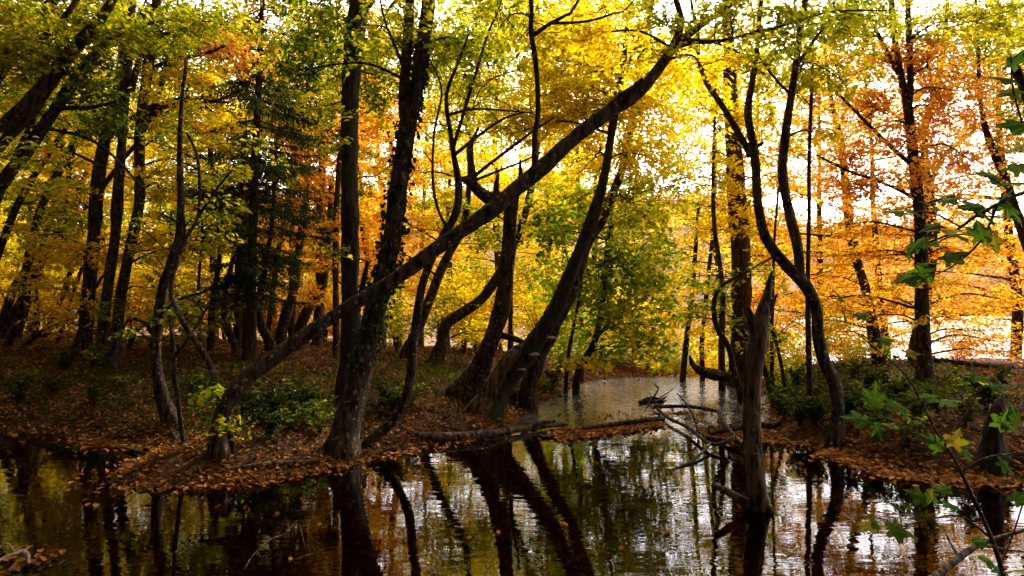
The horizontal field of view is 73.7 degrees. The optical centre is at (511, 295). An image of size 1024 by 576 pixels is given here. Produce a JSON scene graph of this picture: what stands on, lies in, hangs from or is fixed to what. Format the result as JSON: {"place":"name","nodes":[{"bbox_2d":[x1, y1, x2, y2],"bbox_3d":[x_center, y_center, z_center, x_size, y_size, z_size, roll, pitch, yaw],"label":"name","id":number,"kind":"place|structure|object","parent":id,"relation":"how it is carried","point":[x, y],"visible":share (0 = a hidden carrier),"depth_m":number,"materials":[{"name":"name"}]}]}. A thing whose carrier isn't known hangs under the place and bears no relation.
{"place":"outdoors","nodes":[
{"label":"outdoors","id":0,"kind":"place"},
{"bbox_2d":[0,376,1023,575],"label":"water","id":1,"kind":"structure","parent":0,"point":[415,520],"depth_m":5.02,"materials":[{"name":"black liquid"}]},
{"bbox_2d":[0,545,65,570],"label":"leaf raft","id":2,"kind":"object","parent":1,"relation":"on","point":[23,559],"visible":0.81,"depth_m":4.12,"materials":[{"name":"brown plant"}]},
{"bbox_2d":[93,437,486,496],"bbox_3d":[-1.736,1.564,6.385,3.748,0.109,0.937,0,0,-30],"label":"leaf raft","id":3,"kind":"object","parent":1,"relation":"on","point":[167,485],"visible":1,"depth_m":5.93,"materials":[{"name":"brown plant"}]},
{"bbox_2d":[537,417,668,441],"bbox_3d":[1.134,1.585,8.129,1.984,0.085,0.718,0,0,-31],"label":"leaf raft","id":4,"kind":"object","parent":1,"relation":"on","point":[576,432],"visible":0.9,"depth_m":8.00,"materials":[{"name":"brown plant"}]},
{"bbox_2d":[653,393,742,468],"bbox_3d":[2.131,1.421,7.894,0.807,0.378,3.354,0,0,9],"label":"driftwood branch","id":5,"kind":"object","parent":1,"relation":"on","point":[658,408],"visible":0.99,"depth_m":7.93,"materials":[{"name":"brown plant"}]},
{"bbox_2d":[690,424,810,446],"bbox_3d":[2.596,1.583,7.681,0.978,0.080,1.505,0,0,-32],"label":"leaf raft","id":6,"kind":"object","parent":1,"relation":"on","point":[726,435],"visible":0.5,"depth_m":7.66,"materials":[{"name":"brown plant"}]},
{"bbox_2d":[800,439,1023,492],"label":"leaf raft","id":7,"kind":"object","parent":1,"relation":"on","point":[941,478],"visible":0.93,"depth_m":6.05,"materials":[{"name":"brown plant"}]},
{"bbox_2d":[929,525,1023,575],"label":"corner branch","id":8,"kind":"object","parent":1,"relation":"on","point":[957,558],"visible":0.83,"depth_m":3.83,"materials":[{"name":"brown wood"}]},
{"bbox_2d":[0,330,1023,505],"bbox_3d":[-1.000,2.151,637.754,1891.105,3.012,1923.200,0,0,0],"label":"ground","id":9,"kind":"structure","parent":0,"point":[173,463],"depth_m":7.80,"materials":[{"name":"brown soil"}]},
{"bbox_2d":[1,371,39,405],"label":"herb plant","id":10,"kind":"object","parent":9,"relation":"on","point":[14,390],"visible":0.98,"depth_m":8.70,"materials":[{"name":"green plant"}]},
{"bbox_2d":[0,0,80,113],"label":"leaning tree","id":11,"kind":"object","parent":9,"relation":"on","point":[71,7],"visible":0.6,"depth_m":7.76,"materials":[{"name":"yellow plant"}]},
{"bbox_2d":[0,146,88,334],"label":"hazel rod","id":12,"kind":"object","parent":9,"relation":"on","point":[7,306],"visible":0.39,"depth_m":11.98,"materials":[{"name":"yellow plant"}]},
{"bbox_2d":[0,122,90,260],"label":"hazel rod","id":13,"kind":"object","parent":9,"relation":"on","point":[11,223],"visible":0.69,"depth_m":10.37,"materials":[{"name":"yellow plant"}]},
{"bbox_2d":[0,79,98,347],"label":"hazel rod","id":14,"kind":"object","parent":9,"relation":"on","point":[12,333],"visible":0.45,"depth_m":11.76,"materials":[{"name":"yellow plant"}]},
{"bbox_2d":[0,61,110,325],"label":"hazel rod","id":15,"kind":"object","parent":9,"relation":"on","point":[24,133],"visible":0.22,"depth_m":9.60,"materials":[{"name":"green plant"}]},
{"bbox_2d":[0,0,127,69],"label":"leaning tree","id":16,"kind":"object","parent":9,"relation":"on","point":[59,9],"visible":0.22,"depth_m":8.46,"materials":[{"name":"yellow plant"}]},
{"bbox_2d":[0,144,127,340],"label":"hazel rod","id":17,"kind":"object","parent":9,"relation":"on","point":[14,307],"visible":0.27,"depth_m":12.57,"materials":[{"name":"yellow plant"}]},
{"bbox_2d":[15,159,124,339],"bbox_3d":[-8.438,-0.539,13.138,1.902,4.216,1.425,0,0,27],"label":"hazel rod","id":18,"kind":"object","parent":9,"relation":"on","point":[20,334],"visible":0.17,"depth_m":12.97,"materials":[{"name":"yellow plant"}]},
{"bbox_2d":[22,260,141,345],"bbox_3d":[-7.718,0.356,12.245,2.268,2.199,1.375,0,0,0],"label":"hazel rod","id":19,"kind":"object","parent":9,"relation":"on","point":[32,338],"visible":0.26,"depth_m":12.10,"materials":[{"name":"yellow plant"}]},
{"bbox_2d":[0,0,169,186],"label":"leaning tree","id":20,"kind":"object","parent":9,"relation":"on","point":[17,118],"visible":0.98,"depth_m":7.54,"materials":[{"name":"green plant"}]},
{"bbox_2d":[41,230,136,342],"bbox_3d":[-7.957,-0.002,12.897,1.760,3.106,1.342,0,0,-31],"label":"hazel rod","id":21,"kind":"object","parent":9,"relation":"on","point":[56,339],"visible":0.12,"depth_m":12.77,"materials":[{"name":"yellow plant"}]},
{"bbox_2d":[0,0,178,357],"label":"tree","id":22,"kind":"object","parent":9,"relation":"on","point":[99,183],"visible":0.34,"depth_m":11.40,"materials":[{"name":"green plant"}]},
{"bbox_2d":[0,0,192,333],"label":"background tree","id":23,"kind":"object","parent":9,"relation":"on","point":[122,231],"visible":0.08,"depth_m":16.12,"materials":[{"name":"yellow plant"}]},
{"bbox_2d":[47,1,178,366],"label":"tree","id":24,"kind":"object","parent":9,"relation":"on","point":[99,348],"visible":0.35,"depth_m":10.46,"materials":[{"name":"brown plant"}]},
{"bbox_2d":[96,263,156,332],"bbox_3d":[-8.319,0.103,14.811,1.477,1.798,1.625,0,0,24],"label":"shrub","id":25,"kind":"object","parent":9,"relation":"on","point":[133,313],"visible":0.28,"depth_m":14.76,"materials":[{"name":"yellow plant"}]},
{"bbox_2d":[0,0,263,198],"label":"leaning tree","id":26,"kind":"object","parent":9,"relation":"on","point":[7,175],"visible":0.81,"depth_m":8.10,"materials":[{"name":"green plant"}]},
{"bbox_2d":[119,275,207,446],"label":"dark sapling","id":27,"kind":"object","parent":9,"relation":"on","point":[175,353],"visible":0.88,"depth_m":6.62,"materials":[{"name":"brown plant"}]},
{"bbox_2d":[124,299,220,348],"bbox_3d":[-6.189,0.898,12.270,1.727,1.840,1.298,0,0,-9],"label":"hazel rod","id":28,"kind":"object","parent":9,"relation":"on","point":[132,339],"visible":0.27,"depth_m":12.27,"materials":[{"name":"yellow plant"}]},
{"bbox_2d":[107,58,243,426],"bbox_3d":[-3.971,-0.544,8.170,1.338,4.508,1.189,0,0,0],"label":"twisted tree","id":29,"kind":"object","parent":9,"relation":"on","point":[167,409],"visible":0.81,"depth_m":7.89,"materials":[{"name":"brown plant"}]},
{"bbox_2d":[128,205,229,346],"bbox_3d":[-6.229,0.003,12.639,1.800,3.536,1.471,0,0,0],"label":"hazel rod","id":30,"kind":"object","parent":9,"relation":"on","point":[190,258],"visible":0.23,"depth_m":12.66,"materials":[{"name":"yellow plant"}]},
{"bbox_2d":[166,181,232,342],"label":"tree","id":31,"kind":"object","parent":9,"relation":"on","point":[197,279],"visible":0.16,"depth_m":12.72,"materials":[{"name":"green plant"}]},
{"bbox_2d":[101,0,304,338],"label":"background tree","id":32,"kind":"object","parent":9,"relation":"on","point":[211,258],"visible":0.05,"depth_m":15.35,"materials":[{"name":"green plant"}]},
{"bbox_2d":[117,93,289,453],"bbox_3d":[-2.806,-0.042,6.385,0.922,3.475,1.500,0,0,33],"label":"pale sapling","id":33,"kind":"object","parent":9,"relation":"on","point":[216,387],"visible":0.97,"depth_m":6.30,"materials":[{"name":"brown plant"}]},
{"bbox_2d":[75,0,339,371],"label":"tree","id":34,"kind":"object","parent":9,"relation":"on","point":[142,95],"visible":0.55,"depth_m":10.34,"materials":[{"name":"yellow plant"}]},
{"bbox_2d":[174,175,267,351],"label":"tree","id":35,"kind":"object","parent":9,"relation":"on","point":[210,337],"visible":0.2,"depth_m":12.28,"materials":[{"name":"green plant"}]},
{"bbox_2d":[168,147,296,352],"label":"tree","id":36,"kind":"object","parent":9,"relation":"on","point":[237,329],"visible":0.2,"depth_m":12.14,"materials":[{"name":"green plant"}]},
{"bbox_2d":[172,111,293,348],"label":"tree","id":37,"kind":"object","parent":9,"relation":"on","point":[243,309],"visible":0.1,"depth_m":12.95,"materials":[{"name":"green plant"}]},
{"bbox_2d":[191,194,288,354],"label":"tree","id":38,"kind":"object","parent":9,"relation":"on","point":[225,321],"visible":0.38,"depth_m":11.83,"materials":[{"name":"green plant"}]},
{"bbox_2d":[215,150,313,351],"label":"tree","id":39,"kind":"object","parent":9,"relation":"on","point":[267,338],"visible":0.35,"depth_m":11.94,"materials":[{"name":"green plant"}]},
{"bbox_2d":[250,407,286,437],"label":"herb plant","id":40,"kind":"object","parent":9,"relation":"on","point":[271,427],"visible":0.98,"depth_m":6.62,"materials":[{"name":"green plant"}]},
{"bbox_2d":[176,0,364,361],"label":"spruce tree","id":41,"kind":"object","parent":9,"relation":"on","point":[256,104],"visible":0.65,"depth_m":11.37,"materials":[{"name":"green plant"}]},
{"bbox_2d":[245,126,340,352],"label":"tree","id":42,"kind":"object","parent":9,"relation":"on","point":[269,324],"visible":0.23,"depth_m":12.65,"materials":[{"name":"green plant"}]},
{"bbox_2d":[266,113,340,344],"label":"tree","id":43,"kind":"object","parent":9,"relation":"on","point":[281,331],"visible":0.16,"depth_m":13.32,"materials":[{"name":"orange plant"}]},
{"bbox_2d":[228,0,394,341],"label":"background tree","id":44,"kind":"object","parent":9,"relation":"on","point":[360,273],"visible":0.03,"depth_m":15.96,"materials":[{"name":"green plant"}]},
{"bbox_2d":[285,87,367,347],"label":"tree","id":45,"kind":"object","parent":9,"relation":"on","point":[319,311],"visible":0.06,"depth_m":13.92,"materials":[{"name":"green plant"}]},
{"bbox_2d":[284,149,372,349],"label":"tree","id":46,"kind":"object","parent":9,"relation":"on","point":[315,299],"visible":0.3,"depth_m":13.11,"materials":[{"name":"orange plant"}]},
{"bbox_2d":[298,110,384,359],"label":"tree","id":47,"kind":"object","parent":9,"relation":"on","point":[335,263],"visible":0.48,"depth_m":11.56,"materials":[{"name":"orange plant"}]},
{"bbox_2d":[294,0,400,404],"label":"straight tree","id":48,"kind":"object","parent":9,"relation":"on","point":[348,143],"visible":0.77,"depth_m":8.24,"materials":[{"name":"brown plant"}]},
{"bbox_2d":[305,75,432,319],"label":"background tree","id":49,"kind":"object","parent":9,"relation":"on","point":[362,227],"visible":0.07,"depth_m":17.04,"materials":[{"name":"orange plant"}]},
{"bbox_2d":[237,0,511,462],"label":"forked tree","id":50,"kind":"object","parent":9,"relation":"on","point":[342,441],"visible":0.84,"depth_m":7.18,"materials":[{"name":"brown plant"}]},
{"bbox_2d":[288,0,475,346],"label":"background tree","id":51,"kind":"object","parent":9,"relation":"on","point":[375,196],"visible":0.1,"depth_m":17.88,"materials":[{"name":"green plant"}]},
{"bbox_2d":[359,275,415,350],"bbox_3d":[-2.505,0.346,13.644,1.423,1.750,1.490,0,0,-27],"label":"shrub","id":52,"kind":"object","parent":9,"relation":"on","point":[396,338],"visible":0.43,"depth_m":13.62,"materials":[{"name":"yellow plant"}]},
{"bbox_2d":[338,70,482,360],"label":"slanted tree","id":53,"kind":"object","parent":9,"relation":"on","point":[437,275],"visible":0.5,"depth_m":12.69,"materials":[{"name":"yellow plant"}]},
{"bbox_2d":[358,47,494,346],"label":"background tree","id":54,"kind":"object","parent":9,"relation":"on","point":[425,202],"visible":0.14,"depth_m":24.84,"materials":[{"name":"yellow plant"}]},
{"bbox_2d":[423,273,470,348],"bbox_3d":[-1.416,0.390,14.989,1.423,1.750,1.490,0,0,-36],"label":"shrub","id":55,"kind":"object","parent":9,"relation":"on","point":[436,326],"visible":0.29,"depth_m":14.81,"materials":[{"name":"yellow plant"}]},
{"bbox_2d":[362,0,532,448],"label":"crooked sapling","id":56,"kind":"object","parent":9,"relation":"on","point":[371,439],"visible":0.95,"depth_m":7.15,"materials":[{"name":"brown plant"}]},
{"bbox_2d":[391,68,525,345],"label":"background tree","id":57,"kind":"object","parent":9,"relation":"on","point":[482,182],"visible":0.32,"depth_m":16.99,"materials":[{"name":"yellow plant"}]},
{"bbox_2d":[425,250,497,353],"bbox_3d":[-0.945,0.203,13.963,1.698,2.215,1.484,0,0,-34],"label":"shrub","id":58,"kind":"object","parent":9,"relation":"on","point":[465,294],"visible":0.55,"depth_m":13.91,"materials":[{"name":"yellow plant"}]},
{"bbox_2d":[405,420,566,442],"bbox_3d":[-0.307,1.525,7.821,2.162,0.155,0.598,0,0,-14],"label":"fallen log","id":59,"kind":"object","parent":9,"relation":"on","point":[461,436],"visible":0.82,"depth_m":7.59,"materials":[{"name":"brown wood"}]},
{"bbox_2d":[463,343,523,417],"bbox_3d":[-0.235,1.156,8.485,0.826,1.124,0.323,0,0,-7],"label":"split stump","id":60,"kind":"object","parent":9,"relation":"on","point":[483,399],"visible":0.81,"depth_m":8.46,"materials":[{"name":"brown wood"}]},
{"bbox_2d":[442,117,554,403],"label":"broken tree","id":61,"kind":"object","parent":9,"relation":"on","point":[469,382],"visible":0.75,"depth_m":8.89,"materials":[{"name":"brown plant"}]},
{"bbox_2d":[424,128,572,364],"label":"bent tree","id":62,"kind":"object","parent":9,"relation":"on","point":[440,348],"visible":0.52,"depth_m":12.16,"materials":[{"name":"yellow plant"}]},
{"bbox_2d":[423,0,574,350],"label":"background tree","id":63,"kind":"object","parent":9,"relation":"on","point":[487,157],"visible":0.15,"depth_m":18.46,"materials":[{"name":"yellow plant"}]},
{"bbox_2d":[443,88,578,348],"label":"background tree","id":64,"kind":"object","parent":9,"relation":"on","point":[513,343],"visible":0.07,"depth_m":25.98,"materials":[{"name":"yellow plant"}]},
{"bbox_2d":[0,345,1023,457],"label":"ground ivy","id":65,"kind":"object","parent":9,"relation":"on","point":[1009,397],"visible":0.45,"depth_m":9.07,"materials":[{"name":"green plant"}]},
{"bbox_2d":[480,207,546,351],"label":"tree","id":66,"kind":"object","parent":9,"relation":"on","point":[519,231],"visible":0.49,"depth_m":10.98,"materials":[{"name":"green plant"}]},
{"bbox_2d":[476,95,592,352],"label":"background tree","id":67,"kind":"object","parent":9,"relation":"on","point":[524,268],"visible":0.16,"depth_m":17.18,"materials":[{"name":"yellow plant"}]},
{"bbox_2d":[513,267,559,338],"bbox_3d":[0.544,0.368,14.765,1.349,2.014,1.544,0,0,-33],"label":"shrub","id":68,"kind":"object","parent":9,"relation":"on","point":[531,305],"visible":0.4,"depth_m":14.73,"materials":[{"name":"yellow plant"}]},
{"bbox_2d":[206,0,906,462],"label":"leaning tree","id":69,"kind":"object","parent":9,"relation":"on","point":[540,30],"visible":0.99,"depth_m":6.79,"materials":[{"name":"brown plant"}]},
{"bbox_2d":[98,347,1023,447],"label":"grass","id":70,"kind":"structure","parent":9,"relation":"on","point":[442,372],"depth_m":8.85,"materials":[{"name":"green plant"}]},
{"bbox_2d":[419,0,722,420],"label":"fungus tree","id":71,"kind":"object","parent":9,"relation":"on","point":[574,108],"visible":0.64,"depth_m":9.30,"materials":[{"name":"yellow plant"}]},
{"bbox_2d":[518,156,704,393],"bbox_3d":[1.602,-0.284,11.450,3.158,4.463,2.567,0,0,0],"label":"young maple","id":72,"kind":"object","parent":9,"relation":"on","point":[609,313],"visible":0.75,"depth_m":11.12,"materials":[{"name":"green plant"}]},
{"bbox_2d":[535,47,687,333],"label":"background tree","id":73,"kind":"object","parent":9,"relation":"on","point":[602,241],"visible":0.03,"depth_m":18.70,"materials":[{"name":"yellow plant"}]},
{"bbox_2d":[518,24,722,410],"bbox_3d":[1.774,-2.411,10.052,3.370,8.524,1.359,0,0,-34],"label":"shadow tree","id":74,"kind":"object","parent":9,"relation":"on","point":[527,400],"visible":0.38,"depth_m":9.75,"materials":[{"name":"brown plant"}]},
{"bbox_2d":[647,202,718,381],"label":"thin tree","id":75,"kind":"object","parent":9,"relation":"on","point":[683,368],"visible":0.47,"depth_m":12.80,"materials":[{"name":"green plant"}]},
{"bbox_2d":[673,176,730,380],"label":"thin tree","id":76,"kind":"object","parent":9,"relation":"on","point":[702,338],"visible":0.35,"depth_m":12.92,"materials":[{"name":"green plant"}]},
{"bbox_2d":[689,355,730,382],"bbox_3d":[3.275,1.199,11.137,0.741,0.455,0.327,0,0,-14],"label":"curved log","id":77,"kind":"object","parent":9,"relation":"on","point":[713,374],"visible":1,"depth_m":11.08,"materials":[{"name":"brown wood"}]},
{"bbox_2d":[694,71,750,390],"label":"thin tree","id":78,"kind":"object","parent":9,"relation":"on","point":[721,364],"visible":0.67,"depth_m":11.60,"materials":[{"name":"brown plant"}]},
{"bbox_2d":[650,53,805,365],"bbox_3d":[7.684,-2.407,23.731,5.332,12.478,5.249,0,0,-28],"label":"background tree","id":79,"kind":"object","parent":9,"relation":"on","point":[722,252],"visible":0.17,"depth_m":23.99,"materials":[{"name":"yellow plant"}]},
{"bbox_2d":[625,0,837,386],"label":"stout trunk","id":80,"kind":"object","parent":9,"relation":"on","point":[740,216],"visible":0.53,"depth_m":12.23,"materials":[{"name":"yellow plant"}]},
{"bbox_2d":[682,253,792,403],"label":"thin tree","id":81,"kind":"object","parent":9,"relation":"on","point":[732,363],"visible":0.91,"depth_m":10.21,"materials":[{"name":"brown plant"}]},
{"bbox_2d":[712,271,776,512],"bbox_3d":[1.735,0.959,5.114,0.499,2.300,0.240,0,0,0],"label":"dead snag","id":82,"kind":"object","parent":9,"relation":"on","point":[757,499],"visible":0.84,"depth_m":5.08,"materials":[{"name":"brown wood"}]},
{"bbox_2d":[670,0,859,311],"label":"background tree","id":83,"kind":"object","parent":9,"relation":"on","point":[746,176],"visible":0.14,"depth_m":19.92,"materials":[{"name":"yellow plant"}]},
{"bbox_2d":[729,293,804,399],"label":"thin tree","id":84,"kind":"object","parent":9,"relation":"on","point":[774,336],"visible":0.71,"depth_m":9.63,"materials":[{"name":"brown plant"}]},
{"bbox_2d":[736,179,798,389],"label":"thin tree","id":85,"kind":"object","parent":9,"relation":"on","point":[773,295],"visible":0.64,"depth_m":10.63,"materials":[{"name":"brown plant"}]},
{"bbox_2d":[672,0,899,448],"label":"curved tree","id":86,"kind":"object","parent":9,"relation":"on","point":[835,437],"visible":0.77,"depth_m":7.41,"materials":[{"name":"brown plant"}]},
{"bbox_2d":[765,52,847,416],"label":"thin tree","id":87,"kind":"object","parent":9,"relation":"on","point":[807,327],"visible":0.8,"depth_m":7.99,"materials":[{"name":"brown plant"}]},
{"bbox_2d":[796,394,830,424],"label":"herb plant","id":88,"kind":"object","parent":9,"relation":"on","point":[816,412],"visible":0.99,"depth_m":7.58,"materials":[{"name":"green plant"}]},
{"bbox_2d":[770,15,911,365],"bbox_3d":[5.748,-1.594,11.578,2.788,6.089,2.062,0,0,0],"label":"slim beech","id":89,"kind":"object","parent":9,"relation":"on","point":[860,273],"visible":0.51,"depth_m":11.36,"materials":[{"name":"orange plant"}]},
{"bbox_2d":[723,32,972,365],"bbox_3d":[8.704,-1.761,18.913,5.016,11.152,5.770,0,0,-34],"label":"background tree","id":90,"kind":"object","parent":9,"relation":"on","point":[819,260],"visible":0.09,"depth_m":18.89,"materials":[{"name":"orange plant"}]},
{"bbox_2d":[796,31,969,360],"bbox_3d":[9.824,-1.497,18.111,4.752,10.566,5.466,0,0,38],"label":"background tree","id":91,"kind":"object","parent":9,"relation":"on","point":[879,274],"visible":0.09,"depth_m":17.92,"materials":[{"name":"orange plant"}]},
{"bbox_2d":[773,0,1023,384],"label":"copper beech","id":92,"kind":"object","parent":9,"relation":"on","point":[895,60],"visible":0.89,"depth_m":9.09,"materials":[{"name":"orange plant"}]},
{"bbox_2d":[878,411,939,442],"bbox_3d":[3.749,1.263,6.511,0.456,0.347,0.523,0,0,-13],"label":"herb plant","id":93,"kind":"object","parent":9,"relation":"on","point":[903,433],"visible":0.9,"depth_m":6.46,"materials":[{"name":"green plant"}]},
{"bbox_2d":[889,386,944,419],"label":"herb plant","id":94,"kind":"object","parent":9,"relation":"on","point":[917,408],"visible":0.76,"depth_m":6.79,"materials":[{"name":"green plant"}]},
{"bbox_2d":[830,288,1023,575],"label":"maple sapling","id":95,"kind":"object","parent":9,"relation":"on","point":[874,395],"visible":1,"depth_m":2.75,"materials":[{"name":"green plant"}]},
{"bbox_2d":[867,0,1023,358],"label":"background tree","id":96,"kind":"object","parent":9,"relation":"on","point":[1017,316],"visible":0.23,"depth_m":14.94,"materials":[{"name":"orange plant"}]},
{"bbox_2d":[894,0,1023,366],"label":"forked beech","id":97,"kind":"object","parent":9,"relation":"on","point":[976,321],"visible":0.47,"depth_m":11.11,"materials":[{"name":"orange plant"}]},
{"bbox_2d":[935,0,1023,358],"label":"background tree","id":98,"kind":"object","parent":9,"relation":"on","point":[1019,152],"visible":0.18,"depth_m":19.52,"materials":[{"name":"orange plant"}]},
{"bbox_2d":[938,0,1023,289],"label":"edge beech","id":99,"kind":"object","parent":9,"relation":"on","point":[1018,74],"visible":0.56,"depth_m":9.64,"materials":[{"name":"orange plant"}]},
{"bbox_2d":[955,366,1015,409],"bbox_3d":[4.937,0.959,7.076,0.428,0.511,0.544,0,0,-38],"label":"herb plant","id":100,"kind":"object","parent":9,"relation":"on","point":[988,392],"visible":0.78,"depth_m":7.00,"materials":[{"name":"green plant"}]},
{"bbox_2d":[975,395,1013,476],"bbox_3d":[4.276,1.319,6.118,0.284,0.867,0.334,0,0,-25],"label":"mossy stump","id":101,"kind":"object","parent":9,"relation":"on","point":[990,444],"visible":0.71,"depth_m":6.05,"materials":[{"name":"brown wood"}]},
{"bbox_2d":[0,0,1023,233],"label":"sky","id":102,"kind":"structure","parent":0,"point":[685,4],"materials":[{"name":"white"}]},
{"bbox_2d":[15,206,1023,353],"bbox_3d":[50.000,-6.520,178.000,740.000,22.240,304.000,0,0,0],"label":"hills","id":103,"kind":"structure","parent":0,"point":[794,286],"depth_m":70.25,"materials":[{"name":"orange plant"}]},
{"bbox_2d":[20,183,1023,346],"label":"wood","id":104,"kind":"object","parent":103,"relation":"on","point":[720,238],"visible":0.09,"depth_m":93.42,"materials":[{"name":"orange plant"}]},
{"bbox_2d":[779,316,1023,363],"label":"lake","id":105,"kind":"structure","parent":0,"point":[935,348],"depth_m":44.17,"materials":[{"name":"liquid"}]},
{"bbox_2d":[880,49,1023,288],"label":"maple branch","id":106,"kind":"object","parent":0,"point":[979,232],"visible":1,"depth_m":2.90,"materials":[{"name":"green plant"}]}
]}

